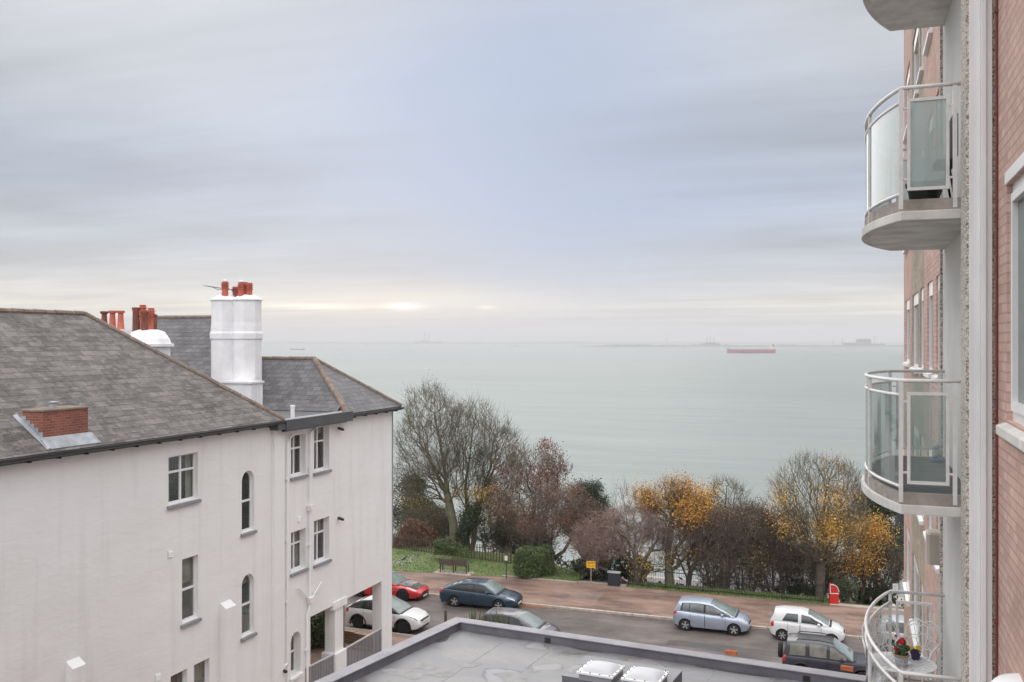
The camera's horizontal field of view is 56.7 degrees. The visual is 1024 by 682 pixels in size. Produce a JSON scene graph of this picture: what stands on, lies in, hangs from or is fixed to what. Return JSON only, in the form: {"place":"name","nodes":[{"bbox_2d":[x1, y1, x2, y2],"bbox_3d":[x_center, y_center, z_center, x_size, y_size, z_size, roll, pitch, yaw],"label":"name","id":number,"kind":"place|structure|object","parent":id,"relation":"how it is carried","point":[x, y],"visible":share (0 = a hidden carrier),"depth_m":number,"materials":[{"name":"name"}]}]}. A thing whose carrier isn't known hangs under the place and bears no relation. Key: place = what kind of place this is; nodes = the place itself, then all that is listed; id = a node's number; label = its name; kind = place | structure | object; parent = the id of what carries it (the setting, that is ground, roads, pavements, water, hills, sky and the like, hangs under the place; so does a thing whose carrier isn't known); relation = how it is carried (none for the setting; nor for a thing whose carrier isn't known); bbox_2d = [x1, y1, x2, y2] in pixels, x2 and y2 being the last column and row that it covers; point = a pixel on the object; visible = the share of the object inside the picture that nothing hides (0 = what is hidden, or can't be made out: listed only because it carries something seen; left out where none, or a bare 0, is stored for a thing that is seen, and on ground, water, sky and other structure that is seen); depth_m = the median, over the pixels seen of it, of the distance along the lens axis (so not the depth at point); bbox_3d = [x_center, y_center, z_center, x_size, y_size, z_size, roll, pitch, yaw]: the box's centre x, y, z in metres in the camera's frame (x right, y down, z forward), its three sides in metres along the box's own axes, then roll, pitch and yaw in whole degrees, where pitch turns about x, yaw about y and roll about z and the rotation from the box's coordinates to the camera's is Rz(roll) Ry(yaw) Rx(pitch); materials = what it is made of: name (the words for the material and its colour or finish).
{"place":"outdoors","nodes":[
{"label":"outdoors","id":0,"kind":"place"},
{"bbox_2d":[171,645,369,681],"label":"forecourt","id":1,"kind":"structure","parent":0,"point":[315,654],"depth_m":45.67,"materials":[{"name":"grey concrete"}]},
{"bbox_2d":[0,279,403,681],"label":"white house","id":2,"kind":"structure","parent":1,"relation":"on","point":[197,498],"depth_m":32.76,"materials":[{"name":"paint"}]},
{"bbox_2d":[167,452,201,509],"bbox_3d":[-10.991,4.613,31.488,0.375,1.705,1.620,0,0,20],"label":"window","id":3,"kind":"structure","parent":2,"relation":"in","point":[189,469],"depth_m":31.96,"materials":[{"name":"white paint"}]},
{"bbox_2d":[180,556,201,628],"bbox_3d":[-10.875,8.342,31.806,0.375,2.313,0.977,0,0,20],"label":"window","id":4,"kind":"structure","parent":2,"relation":"in","point":[188,564],"depth_m":32.07,"materials":[{"name":"white paint"}]},
{"bbox_2d":[194,660,205,681],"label":"window","id":5,"kind":"structure","parent":2,"relation":"in","point":[200,668],"depth_m":32.68,"materials":[{"name":"white paint"}]},
{"bbox_2d":[240,471,256,536],"bbox_3d":[-9.734,5.933,34.805,0.282,2.356,0.909,0,0,20],"label":"window","id":6,"kind":"structure","parent":2,"relation":"in","point":[249,499],"depth_m":35.11,"materials":[{"name":"white paint"}]},
{"bbox_2d":[240,574,256,641],"bbox_3d":[-9.778,9.703,34.821,0.375,2.406,0.909,0,0,20],"label":"window","id":7,"kind":"structure","parent":2,"relation":"in","point":[247,578],"depth_m":35.09,"materials":[{"name":"white paint"}]},
{"bbox_2d":[290,634,303,681],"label":"window","id":8,"kind":"structure","parent":2,"relation":"in","point":[295,677],"depth_m":38.11,"materials":[{"name":"white paint"}]},
{"bbox_2d":[290,434,308,480],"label":"window","id":9,"kind":"structure","parent":2,"relation":"in","point":[292,448],"depth_m":38.04,"materials":[{"name":"white paint"}]},
{"bbox_2d":[290,530,308,576],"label":"window","id":10,"kind":"structure","parent":2,"relation":"in","point":[297,541],"depth_m":38.41,"materials":[{"name":"white paint"}]},
{"bbox_2d":[313,426,331,475],"bbox_3d":[-8.078,4.530,39.637,0.475,2.013,1.354,0,0,20],"label":"window","id":11,"kind":"structure","parent":2,"relation":"in","point":[319,429],"depth_m":39.68,"materials":[{"name":"white paint"}]},
{"bbox_2d":[313,518,331,567],"bbox_3d":[-8.078,8.351,39.637,0.475,1.973,1.354,0,0,20],"label":"window","id":12,"kind":"structure","parent":2,"relation":"in","point":[318,529],"depth_m":39.76,"materials":[{"name":"white paint"}]},
{"bbox_2d":[310,628,412,651],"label":"pavement","id":13,"kind":"structure","parent":0,"point":[397,638],"depth_m":48.24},
{"bbox_2d":[311,629,369,647],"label":"garden wall","id":14,"kind":"structure","parent":13,"relation":"on","point":[351,636],"depth_m":47.30,"materials":[{"name":"stone"}]},
{"bbox_2d":[0,0,903,342],"label":"sky","id":15,"kind":"structure","parent":0,"point":[502,171],"materials":[{"name":"grey"}]},
{"bbox_2d":[436,392,530,550],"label":"bare tree","id":16,"kind":"object","parent":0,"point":[476,508],"visible":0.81,"depth_m":68.42,"materials":[{"name":"brown plant"}]},
{"bbox_2d":[262,344,903,597],"bbox_3d":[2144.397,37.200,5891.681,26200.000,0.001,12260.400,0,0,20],"label":"water","id":17,"kind":"structure","parent":0,"point":[627,415],"depth_m":555.46,"materials":[{"name":"grey liquid"}]},
{"bbox_2d":[415,331,442,343],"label":"power station","id":18,"kind":"object","parent":17,"relation":"on","point":[424,341],"visible":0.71,"depth_m":11170.00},
{"bbox_2d":[727,344,775,352],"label":"ship","id":19,"kind":"object","parent":17,"relation":"on","point":[770,349],"visible":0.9,"depth_m":2851.54,"materials":[{"name":"red"}]},
{"bbox_2d":[262,341,903,343],"bbox_3d":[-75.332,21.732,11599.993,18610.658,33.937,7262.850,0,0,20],"label":"shore","id":20,"kind":"structure","parent":0,"point":[679,342],"depth_m":11414.76,"materials":[{"name":"grey"}]},
{"bbox_2d":[314,617,884,681],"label":"flat roof building","id":21,"kind":"structure","parent":0,"point":[457,649],"depth_m":25.00,"materials":[{"name":"grey concrete"}]},
{"bbox_2d":[313,594,896,677],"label":"road","id":22,"kind":"structure","parent":0,"point":[652,631],"depth_m":49.95,"materials":[{"name":"grey asphalt"}]},
{"bbox_2d":[345,595,429,633],"bbox_3d":[-6.587,14.414,50.392,4.402,1.573,2.037,0,0,20],"label":"car","id":23,"kind":"object","parent":22,"relation":"on","point":[406,617],"visible":0.72,"depth_m":49.86,"materials":[{"name":"white metal"}]},
{"bbox_2d":[355,571,428,600],"bbox_3d":[-7.414,14.524,56.705,4.922,1.353,2.146,0,0,20],"label":"car","id":24,"kind":"object","parent":22,"relation":"on","point":[404,588],"visible":0.46,"depth_m":55.76,"materials":[{"name":"red paint"}]},
{"bbox_2d":[439,577,522,607],"bbox_3d":[-1.762,14.479,54.542,4.722,1.443,2.018,0,0,20],"label":"car","id":25,"kind":"object","parent":22,"relation":"on","point":[477,591],"visible":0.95,"depth_m":53.94,"materials":[{"name":"blue paint"}]},
{"bbox_2d":[478,607,560,631],"bbox_3d":[0.313,14.446,47.987,4.242,1.508,1.991,0,0,20],"label":"car","id":26,"kind":"object","parent":22,"relation":"on","point":[519,617],"visible":0.36,"depth_m":47.67,"materials":[{"name":"grey paint"}]},
{"bbox_2d":[673,596,750,635],"bbox_3d":[10.569,14.428,50.054,3.962,1.543,1.936,0,0,20],"label":"car","id":27,"kind":"object","parent":22,"relation":"on","point":[701,612],"visible":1,"depth_m":49.50,"materials":[{"name":"silver metal"}]},
{"bbox_2d":[666,639,782,657],"bbox_3d":[12.773,15.196,46.059,10.500,0.001,0.900,0,0,20],"label":"road patch","id":28,"kind":"object","parent":22,"relation":"on","point":[722,648],"visible":0.6,"depth_m":47.01,"materials":[{"name":"grey asphalt"}]},
{"bbox_2d":[770,605,844,642],"bbox_3d":[15.067,14.451,48.364,3.642,1.498,1.857,0,0,20],"label":"car","id":29,"kind":"object","parent":22,"relation":"on","point":[785,620],"visible":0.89,"depth_m":47.93,"materials":[{"name":"white paint"}]},
{"bbox_2d":[778,631,882,677],"bbox_3d":[14.335,14.285,42.777,4.507,1.829,2.039,0,0,20],"label":"car","id":30,"kind":"object","parent":22,"relation":"on","point":[818,651],"visible":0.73,"depth_m":42.31,"materials":[{"name":"blue paint"}]},
{"bbox_2d":[875,614,903,651],"bbox_3d":[19.953,14.428,46.585,3.962,1.543,1.936,0,0,20],"label":"car","id":31,"kind":"object","parent":22,"relation":"on","point":[880,627],"visible":0.23,"depth_m":46.43,"materials":[{"name":"silver metal"}]},
{"bbox_2d":[392,545,828,604],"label":"lawn","id":32,"kind":"structure","parent":0,"point":[475,566],"depth_m":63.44,"materials":[{"name":"green plant"}]},
{"bbox_2d":[393,378,482,545],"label":"bare tree","id":33,"kind":"object","parent":32,"relation":"on","point":[435,473],"visible":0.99,"depth_m":67.21,"materials":[{"name":"brown plant"}]},
{"bbox_2d":[456,508,474,551],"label":"ivy clump","id":34,"kind":"object","parent":33,"relation":"attached to","point":[463,535],"visible":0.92,"depth_m":66.90,"materials":[{"name":"green plant"}]},
{"bbox_2d":[392,534,511,563],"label":"park fence","id":35,"kind":"object","parent":32,"relation":"on","point":[471,546],"visible":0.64,"depth_m":66.28,"materials":[{"name":"black metal"}]},
{"bbox_2d":[433,536,470,555],"bbox_3d":[-4.060,14.045,64.934,2.615,1.246,1.542,0,0,20],"label":"lawn shrub","id":36,"kind":"object","parent":32,"relation":"on","point":[443,547],"visible":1,"depth_m":64.69,"materials":[{"name":"green plant"}]},
{"bbox_2d":[483,436,574,546],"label":"red tree","id":37,"kind":"object","parent":32,"relation":"on","point":[552,472],"visible":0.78,"depth_m":65.78,"materials":[{"name":"brown plant"}]},
{"bbox_2d":[512,545,548,578],"bbox_3d":[1.202,14.109,60.569,2.164,2.121,1.914,0,0,20],"label":"round bush","id":38,"kind":"object","parent":32,"relation":"on","point":[529,560],"visible":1,"depth_m":60.14,"materials":[{"name":"green plant"}]},
{"bbox_2d":[538,544,555,576],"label":"round bush","id":39,"kind":"object","parent":32,"relation":"on","point":[548,569],"visible":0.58,"depth_m":60.78,"materials":[{"name":"green plant"}]},
{"bbox_2d":[512,473,615,566],"bbox_3d":[3.289,11.958,61.903,6.914,6.959,4.538,0,0,20],"label":"russet tree","id":40,"kind":"object","parent":32,"relation":"on","point":[563,520],"visible":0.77,"depth_m":61.78,"materials":[{"name":"brown plant"}]},
{"bbox_2d":[558,495,710,583],"bbox_3d":[7.786,12.579,59.517,10.010,5.828,3.576,0,0,-2],"label":"cherry tree","id":41,"kind":"object","parent":32,"relation":"on","point":[593,543],"visible":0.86,"depth_m":59.21,"materials":[{"name":"brown plant"}]},
{"bbox_2d":[621,464,723,584],"bbox_3d":[10.197,11.742,59.629,6.442,7.997,4.618,0,0,20],"label":"maple tree","id":42,"kind":"object","parent":32,"relation":"on","point":[678,498],"visible":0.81,"depth_m":59.16,"materials":[{"name":"yellow plant"}]},
{"bbox_2d":[628,566,823,601],"bbox_3d":[12.550,14.595,56.537,11.482,1.410,0.060,0,0,20],"label":"park railing","id":43,"kind":"object","parent":32,"relation":"on","point":[717,591],"visible":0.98,"depth_m":56.17,"materials":[{"name":"black metal"}]},
{"bbox_2d":[392,570,903,638],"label":"pavement","id":44,"kind":"structure","parent":0,"point":[758,612],"depth_m":55.12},
{"bbox_2d":[433,569,474,576],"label":"bench slab","id":45,"kind":"structure","parent":44,"relation":"on","point":[459,573],"depth_m":61.61,"materials":[{"name":"concrete"}]},
{"bbox_2d":[439,558,468,573],"bbox_3d":[-3.769,14.592,61.714,1.920,0.900,0.587,0,0,19],"label":"park bench","id":46,"kind":"object","parent":45,"relation":"on","point":[453,563],"visible":1,"depth_m":61.54,"materials":[{"name":"brown wood"}]},
{"bbox_2d":[410,573,500,582],"bbox_3d":[-3.605,15.081,60.267,6.000,0.001,0.800,0,0,20],"label":"pavement patch","id":47,"kind":"object","parent":44,"relation":"on","point":[438,576],"visible":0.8,"depth_m":60.72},
{"bbox_2d":[566,590,603,601],"bbox_3d":[4.348,15.081,56.096,1.800,0.001,2.000,0,0,20],"label":"pavement patch","id":48,"kind":"object","parent":44,"relation":"on","point":[585,595],"visible":1,"depth_m":56.19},
{"bbox_2d":[404,574,874,640],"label":"fallen leaves","id":49,"kind":"object","parent":44,"relation":"on","point":[529,606],"visible":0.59,"depth_m":54.21,"materials":[{"name":"brown plant"}]},
{"bbox_2d":[823,615,844,628],"bbox_3d":[16.457,15.081,51.210,2.900,0.001,2.300,0,0,20],"label":"pavement patch","id":50,"kind":"object","parent":44,"relation":"on","point":[840,620],"visible":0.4,"depth_m":51.34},
{"bbox_2d":[581,344,903,346],"bbox_3d":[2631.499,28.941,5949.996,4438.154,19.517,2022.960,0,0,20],"label":"shore","id":51,"kind":"structure","parent":0,"point":[706,345],"depth_m":5793.07,"materials":[{"name":"grey"}]},
{"bbox_2d":[843,339,884,344],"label":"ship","id":52,"kind":"object","parent":51,"relation":"on","point":[863,341],"visible":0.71,"depth_m":5830.00},
{"bbox_2d":[581,579,903,608],"bbox_3d":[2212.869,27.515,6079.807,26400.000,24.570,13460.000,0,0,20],"label":"ground","id":53,"kind":"structure","parent":0,"point":[829,603],"depth_m":55.01,"materials":[{"name":"grey concrete"}]},
{"bbox_2d":[310,610,324,648],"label":"garden shrub","id":54,"kind":"object","parent":53,"relation":"on","point":[317,628],"visible":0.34,"depth_m":46.91,"materials":[{"name":"green plant"}]},
{"bbox_2d":[392,517,438,547],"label":"lawn shrub","id":55,"kind":"object","parent":53,"relation":"on","point":[421,530],"visible":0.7,"depth_m":69.89,"materials":[{"name":"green plant"}]},
{"bbox_2d":[393,468,442,533],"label":"evergreen oak","id":56,"kind":"object","parent":53,"relation":"on","point":[395,512],"visible":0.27,"depth_m":75.81,"materials":[{"name":"green plant"}]},
{"bbox_2d":[393,495,462,546],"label":"thicket","id":57,"kind":"object","parent":53,"relation":"on","point":[441,526],"visible":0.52,"depth_m":73.37,"materials":[{"name":"brown plant"}]},
{"bbox_2d":[456,490,527,553],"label":"thicket","id":58,"kind":"object","parent":53,"relation":"on","point":[481,535],"visible":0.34,"depth_m":70.72,"materials":[{"name":"brown plant"}]},
{"bbox_2d":[486,509,563,553],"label":"thicket","id":59,"kind":"object","parent":53,"relation":"on","point":[515,542],"visible":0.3,"depth_m":70.26,"materials":[{"name":"brown plant"}]},
{"bbox_2d":[558,474,617,566],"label":"tree","id":60,"kind":"object","parent":53,"relation":"on","point":[595,487],"visible":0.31,"depth_m":69.64,"materials":[{"name":"green plant"}]},
{"bbox_2d":[570,542,652,581],"bbox_3d":[6.514,14.474,62.092,5.198,3.222,3.158,0,0,20],"label":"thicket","id":61,"kind":"object","parent":53,"relation":"on","point":[621,568],"visible":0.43,"depth_m":61.65,"materials":[{"name":"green plant"}]},
{"bbox_2d":[607,477,637,562],"bbox_3d":[7.353,12.225,64.054,2.618,6.282,2.610,0,0,20],"label":"bare sapling","id":62,"kind":"object","parent":53,"relation":"on","point":[623,501],"visible":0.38,"depth_m":63.97,"materials":[{"name":"brown plant"}]},
{"bbox_2d":[393,517,899,605],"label":"brown undergrowth","id":63,"kind":"object","parent":53,"relation":"on","point":[680,578],"depth_m":67.94,"materials":[{"name":"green plant"}]},
{"bbox_2d":[393,522,903,607],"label":"green undergrowth","id":64,"kind":"object","parent":53,"relation":"on","point":[558,559],"depth_m":64.11,"materials":[{"name":"green plant"}]},
{"bbox_2d":[427,593,873,639],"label":"kerb","id":65,"kind":"structure","parent":53,"relation":"on","point":[633,614],"depth_m":52.75,"materials":[{"name":"concrete"}]},
{"bbox_2d":[646,577,700,585],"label":"seafront building","id":66,"kind":"structure","parent":53,"relation":"on","point":[656,580],"depth_m":112.41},
{"bbox_2d":[656,503,731,585],"bbox_3d":[11.246,12.873,58.954,4.701,5.493,3.759,0,0,20],"label":"forked tree","id":67,"kind":"object","parent":53,"relation":"on","point":[692,567],"visible":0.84,"depth_m":58.64,"materials":[{"name":"brown plant"}]},
{"bbox_2d":[502,575,903,611],"bbox_3d":[14.443,15.120,55.699,31.894,0.160,0.620,0,0,20],"label":"pavement edging","id":68,"kind":"object","parent":53,"relation":"on","point":[839,604],"visible":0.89,"depth_m":58.69,"materials":[{"name":"concrete"}]},
{"bbox_2d":[607,570,620,585],"bbox_3d":[6.302,14.640,58.487,0.800,0.830,0.400,0,0,20],"label":"street cabinet","id":69,"kind":"object","parent":68,"relation":"on","point":[614,578],"visible":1,"depth_m":58.33,"materials":[{"name":"metal"}]},
{"bbox_2d":[829,583,838,603],"bbox_3d":[18.491,14.515,54.473,0.518,1.139,0.368,0,0,4],"label":"red box","id":70,"kind":"object","parent":68,"relation":"on","point":[833,594],"visible":1,"depth_m":54.32,"materials":[{"name":"plastic"}]},
{"bbox_2d":[685,490,763,588],"bbox_3d":[12.931,12.937,59.749,5.278,7.654,5.569,0,0,-30],"label":"thicket","id":71,"kind":"object","parent":53,"relation":"on","point":[725,553],"visible":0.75,"depth_m":58.64,"materials":[{"name":"brown plant"}]},
{"bbox_2d":[694,474,769,587],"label":"bare tree","id":72,"kind":"object","parent":53,"relation":"on","point":[714,486],"visible":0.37,"depth_m":67.88,"materials":[{"name":"brown plant"}]},
{"bbox_2d":[717,496,787,591],"bbox_3d":[14.599,12.794,59.673,5.443,7.470,5.907,0,0,20],"label":"thicket","id":73,"kind":"object","parent":53,"relation":"on","point":[758,532],"visible":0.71,"depth_m":58.79,"materials":[{"name":"brown plant"}]},
{"bbox_2d":[723,565,828,597],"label":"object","id":74,"kind":"structure","parent":53,"relation":"on","point":[766,590],"depth_m":108.24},
{"bbox_2d":[728,502,832,593],"bbox_3d":[16.918,13.828,60.032,5.812,7.968,6.329,0,0,-25],"label":"thicket","id":75,"kind":"object","parent":53,"relation":"on","point":[790,557],"visible":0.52,"depth_m":59.27,"materials":[{"name":"brown plant"}]},
{"bbox_2d":[775,575,825,596],"bbox_3d":[18.358,15.757,60.420,3.274,2.056,1.712,0,0,11],"label":"laurel","id":76,"kind":"object","parent":53,"relation":"on","point":[794,589],"visible":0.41,"depth_m":60.18,"materials":[{"name":"green plant"}]},
{"bbox_2d":[760,444,879,596],"bbox_3d":[18.719,11.099,57.278,7.400,9.682,5.706,0,0,-2],"label":"autumn tree","id":77,"kind":"object","parent":53,"relation":"on","point":[829,526],"visible":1,"depth_m":56.95,"materials":[{"name":"brown plant"}]},
{"bbox_2d":[773,535,877,598],"bbox_3d":[19.918,14.699,61.739,7.441,5.633,5.507,0,0,-5],"label":"thicket","id":78,"kind":"object","parent":53,"relation":"on","point":[812,577],"visible":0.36,"depth_m":60.37,"materials":[{"name":"brown plant"}]},
{"bbox_2d":[834,578,859,602],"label":"olive shrub","id":79,"kind":"object","parent":53,"relation":"on","point":[849,590],"visible":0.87,"depth_m":57.92,"materials":[{"name":"green plant"}]},
{"bbox_2d":[825,505,899,603],"bbox_3d":[21.923,13.451,60.099,5.959,6.332,4.489,0,0,20],"label":"yellow maple","id":80,"kind":"object","parent":53,"relation":"on","point":[875,535],"visible":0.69,"depth_m":59.56,"materials":[{"name":"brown plant"}]},
{"bbox_2d":[832,485,903,576],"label":"tree","id":81,"kind":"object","parent":53,"relation":"on","point":[898,519],"depth_m":110.38,"materials":[{"name":"brown plant"}]},
{"bbox_2d":[835,536,903,593],"bbox_3d":[23.043,14.543,60.621,5.714,4.728,3.795,0,0,-11],"label":"thicket","id":82,"kind":"object","parent":53,"relation":"on","point":[889,566],"visible":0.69,"depth_m":60.08,"materials":[{"name":"brown plant"}]},
{"bbox_2d":[844,487,903,586],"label":"tree","id":83,"kind":"object","parent":53,"relation":"on","point":[885,512],"visible":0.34,"depth_m":65.57,"materials":[{"name":"brown plant"}]},
{"bbox_2d":[852,586,896,605],"bbox_3d":[22.670,16.178,60.204,3.478,1.312,1.426,0,0,-7],"label":"laurel","id":84,"kind":"object","parent":53,"relation":"on","point":[867,596],"visible":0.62,"depth_m":59.92,"materials":[{"name":"green plant"}]},
{"bbox_2d":[861,0,1023,681],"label":"apartment block","id":85,"kind":"structure","parent":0,"point":[961,507],"depth_m":9.07,"materials":[{"name":"red brick"}]},
{"bbox_2d":[862,617,898,681],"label":"bistro chair","id":86,"kind":"object","parent":85,"relation":"on","point":[878,645],"visible":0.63,"depth_m":11.60,"materials":[{"name":"white metal"}]},
{"bbox_2d":[872,652,936,681],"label":"bistro table","id":87,"kind":"object","parent":85,"relation":"on","point":[924,665],"visible":0.52,"depth_m":10.54,"materials":[{"name":"grey metal"}]},
{"bbox_2d":[891,634,910,668],"bbox_3d":[4.305,3.423,10.489,0.213,0.354,0.192,0,0,20],"label":"flower pot","id":88,"kind":"object","parent":87,"relation":"on","point":[901,656],"visible":1,"depth_m":10.44,"materials":[{"name":"white"}]},
{"bbox_2d":[909,645,920,659],"bbox_3d":[4.551,3.517,10.704,0.124,0.166,0.116,0,0,-37],"label":"pansy pot","id":89,"kind":"object","parent":87,"relation":"on","point":[915,654],"visible":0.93,"depth_m":10.68,"materials":[{"name":"purple plant"}]},
{"bbox_2d":[902,530,909,606],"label":"window","id":90,"kind":"structure","parent":85,"relation":"in","point":[905,588],"depth_m":23.93,"materials":[{"name":"white plastic"}]},
{"bbox_2d":[902,299,909,366],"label":"window","id":91,"kind":"structure","parent":85,"relation":"in","point":[905,363],"depth_m":24.02,"materials":[{"name":"white plastic"}]},
{"bbox_2d":[903,66,909,143],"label":"window","id":92,"kind":"structure","parent":85,"relation":"in","point":[908,78],"depth_m":23.74,"materials":[{"name":"white plastic"}]},
{"bbox_2d":[909,556,917,648],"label":"window","id":93,"kind":"structure","parent":85,"relation":"in","point":[912,629],"depth_m":20.90,"materials":[{"name":"white plastic"}]},
{"bbox_2d":[909,293,918,373],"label":"window","id":94,"kind":"structure","parent":85,"relation":"in","point":[916,295],"depth_m":21.06,"materials":[{"name":"white plastic"}]},
{"bbox_2d":[914,425,917,455],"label":"window","id":95,"kind":"structure","parent":85,"relation":"in","point":[915,429],"depth_m":21.06,"materials":[{"name":"white plastic"}]},
{"bbox_2d":[913,28,918,97],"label":"window","id":96,"kind":"structure","parent":85,"relation":"in","point":[916,91],"depth_m":20.98,"materials":[{"name":"white plastic"}]},
{"bbox_2d":[893,618,941,681],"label":"bistro chair","id":97,"kind":"object","parent":85,"relation":"on","point":[932,652],"visible":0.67,"depth_m":11.47,"materials":[{"name":"white metal"}]},
{"bbox_2d":[916,28,923,84],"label":"window","id":98,"kind":"structure","parent":85,"relation":"in","point":[921,69],"depth_m":18.38,"materials":[{"name":"white plastic"}]},
{"bbox_2d":[917,289,923,373],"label":"window","id":99,"kind":"structure","parent":85,"relation":"in","point":[922,289],"depth_m":18.70,"materials":[{"name":"white plastic"}]},
{"bbox_2d":[905,183,939,198],"bbox_3d":[4.272,-1.496,9.844,0.352,0.280,0.352,0,0,20],"label":"plant pot","id":100,"kind":"object","parent":85,"relation":"on","point":[924,194],"visible":0.15,"depth_m":9.73,"materials":[{"name":"black plastic"}]},
{"bbox_2d":[923,450,932,542],"bbox_3d":[7.163,2.635,16.216,0.170,1.630,1.373,0,0,20],"label":"window","id":101,"kind":"structure","parent":85,"relation":"in","point":[930,451],"depth_m":16.72,"materials":[{"name":"white plastic"}]},
{"bbox_2d":[923,281,932,377],"bbox_3d":[7.163,-0.205,16.216,0.170,1.630,1.373,0,0,20],"label":"window","id":102,"kind":"structure","parent":85,"relation":"in","point":[928,375],"depth_m":16.75,"materials":[{"name":"white plastic"}]},
{"bbox_2d":[923,27,932,55],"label":"window","id":103,"kind":"structure","parent":85,"relation":"in","point":[930,31],"depth_m":16.10,"materials":[{"name":"white plastic"}]},
{"bbox_2d":[931,276,938,378],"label":"window","id":104,"kind":"structure","parent":85,"relation":"in","point":[935,376],"depth_m":14.88,"materials":[{"name":"white plastic"}]},
{"bbox_2d":[930,443,943,462],"bbox_3d":[5.215,1.369,11.638,0.156,0.230,0.160,0,0,20],"label":"garden ornament","id":105,"kind":"object","parent":85,"relation":"on","point":[936,455],"visible":1,"depth_m":11.60,"materials":[{"name":"grey stone"}]},
{"bbox_2d":[937,113,957,197],"bbox_3d":[4.421,-1.814,9.692,0.221,0.924,0.406,0,0,20],"label":"folding chair","id":106,"kind":"object","parent":85,"relation":"on","point":[951,151],"visible":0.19,"depth_m":9.52,"materials":[{"name":"metal"}]},
{"bbox_2d":[996,152,1023,451],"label":"window","id":107,"kind":"structure","parent":85,"relation":"in","point":[1008,432],"depth_m":7.67,"materials":[{"name":"white plastic"}]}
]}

